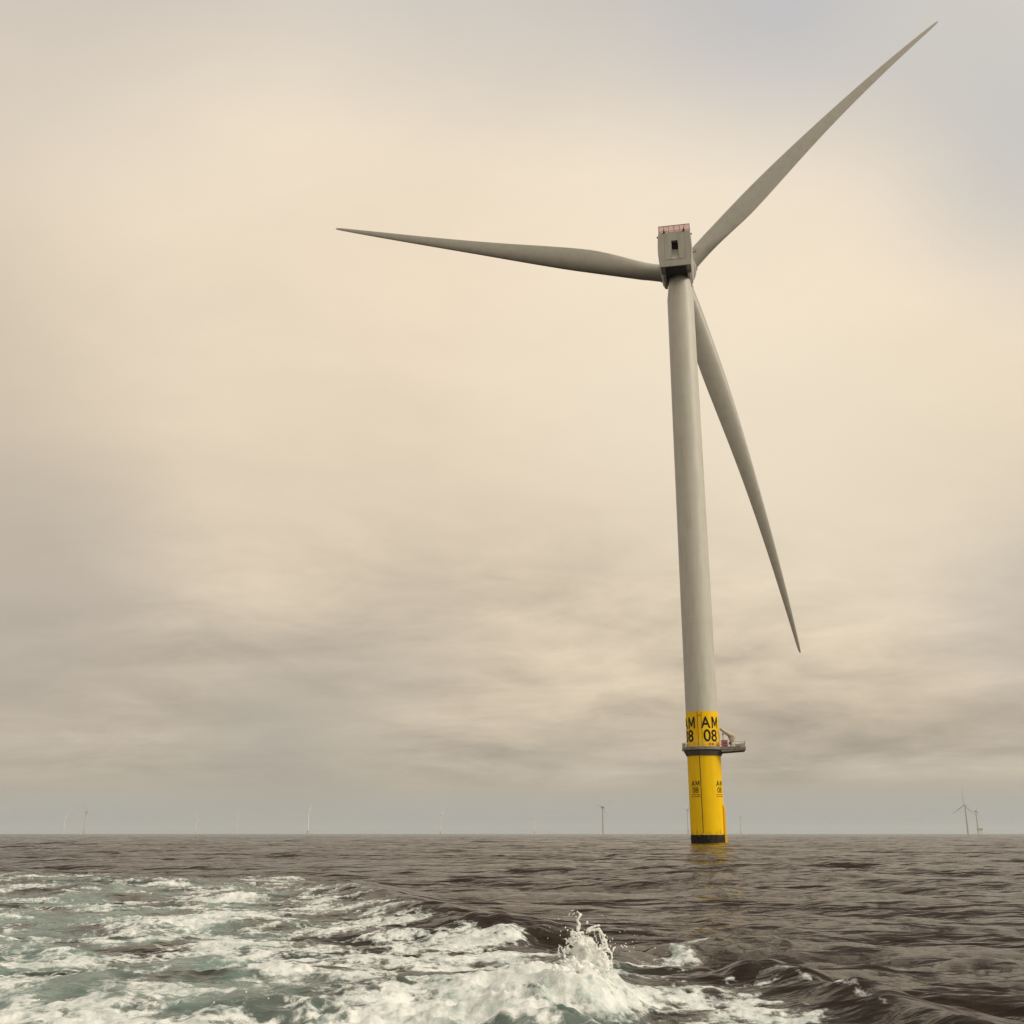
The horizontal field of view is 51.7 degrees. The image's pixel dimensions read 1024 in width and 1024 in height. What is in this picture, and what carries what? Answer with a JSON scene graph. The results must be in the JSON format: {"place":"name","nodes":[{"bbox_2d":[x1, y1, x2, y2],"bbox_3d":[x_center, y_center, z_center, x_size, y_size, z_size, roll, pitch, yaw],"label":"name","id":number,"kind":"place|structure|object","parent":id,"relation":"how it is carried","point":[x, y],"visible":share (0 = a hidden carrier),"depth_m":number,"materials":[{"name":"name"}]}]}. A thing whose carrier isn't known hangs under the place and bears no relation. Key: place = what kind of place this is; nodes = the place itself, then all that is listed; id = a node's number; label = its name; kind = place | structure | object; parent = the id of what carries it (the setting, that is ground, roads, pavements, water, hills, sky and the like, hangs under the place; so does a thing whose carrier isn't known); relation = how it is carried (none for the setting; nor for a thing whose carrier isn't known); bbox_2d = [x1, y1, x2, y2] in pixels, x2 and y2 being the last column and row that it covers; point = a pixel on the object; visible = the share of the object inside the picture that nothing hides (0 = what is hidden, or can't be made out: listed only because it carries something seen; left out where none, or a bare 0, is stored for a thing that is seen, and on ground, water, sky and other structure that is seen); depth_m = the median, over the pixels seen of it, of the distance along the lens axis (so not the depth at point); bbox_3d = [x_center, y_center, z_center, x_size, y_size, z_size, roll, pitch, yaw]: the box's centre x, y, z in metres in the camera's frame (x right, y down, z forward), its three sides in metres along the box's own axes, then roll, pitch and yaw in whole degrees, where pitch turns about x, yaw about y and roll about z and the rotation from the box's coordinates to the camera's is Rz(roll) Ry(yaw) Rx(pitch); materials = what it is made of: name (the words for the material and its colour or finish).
{"place":"outdoors","nodes":[
{"label":"outdoors","id":0,"kind":"place"},
{"bbox_2d":[0,834,1023,1023],"bbox_3d":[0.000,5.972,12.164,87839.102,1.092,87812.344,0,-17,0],"label":"sea","id":1,"kind":"structure","parent":0,"point":[934,920],"depth_m":47.88,"materials":[{"name":"liquid"}]},
{"bbox_2d":[83,804,93,833],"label":"distant wind turbine","id":2,"kind":"object","parent":1,"relation":"in","point":[85,821],"visible":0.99,"depth_m":7759.78,"materials":[{"name":"paint"}]},
{"bbox_2d":[307,808,310,833],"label":"distant wind turbine","id":3,"kind":"object","parent":1,"relation":"in","point":[308,820],"visible":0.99,"depth_m":7132.32,"materials":[{"name":"white metal"}]},
{"bbox_2d":[0,865,995,1023],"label":"wake","id":4,"kind":"object","parent":1,"relation":"on","point":[94,942],"visible":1,"depth_m":17.64,"materials":[{"name":"liquid"}]},
{"bbox_2d":[544,910,621,979],"bbox_3d":[0.561,6.144,14.023,1.866,1.585,1.459,0,-17,0],"label":"splash","id":5,"kind":"object","parent":4,"relation":"on","point":[586,954],"visible":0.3,"depth_m":14.38,"materials":[{"name":"white liquid"}]},
{"bbox_2d":[596,795,608,833],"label":"distant wind turbine","id":6,"kind":"object","parent":1,"relation":"in","point":[602,807],"visible":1,"depth_m":6284.06,"materials":[{"name":"white metal"}]},
{"bbox_2d":[336,21,937,842],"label":"wind turbine","id":7,"kind":"object","parent":1,"relation":"in","point":[692,345],"visible":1,"depth_m":285.68,"materials":[{"name":"grey metal"}]},
{"bbox_2d":[686,799,689,833],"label":"distant wind turbine","id":8,"kind":"object","parent":1,"relation":"in","point":[687,810],"visible":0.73,"depth_m":6946.36,"materials":[{"name":"paint"}]},
{"bbox_2d":[954,786,974,833],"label":"distant wind turbine","id":9,"kind":"object","parent":1,"relation":"in","point":[964,805],"visible":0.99,"depth_m":5871.59,"materials":[{"name":"white metal"}]},
{"bbox_2d":[974,799,983,833],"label":"distant wind turbine","id":10,"kind":"object","parent":1,"relation":"in","point":[975,811],"visible":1,"depth_m":7335.69,"materials":[{"name":"white metal"}]},
{"bbox_2d":[0,0,1023,833],"label":"sky","id":11,"kind":"structure","parent":0,"point":[299,513],"materials":[{"name":"beige"}]},
{"bbox_2d":[721,740,727,746],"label":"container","id":12,"kind":"object","parent":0,"point":[724,743],"visible":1,"depth_m":252.86,"materials":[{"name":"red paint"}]}
]}

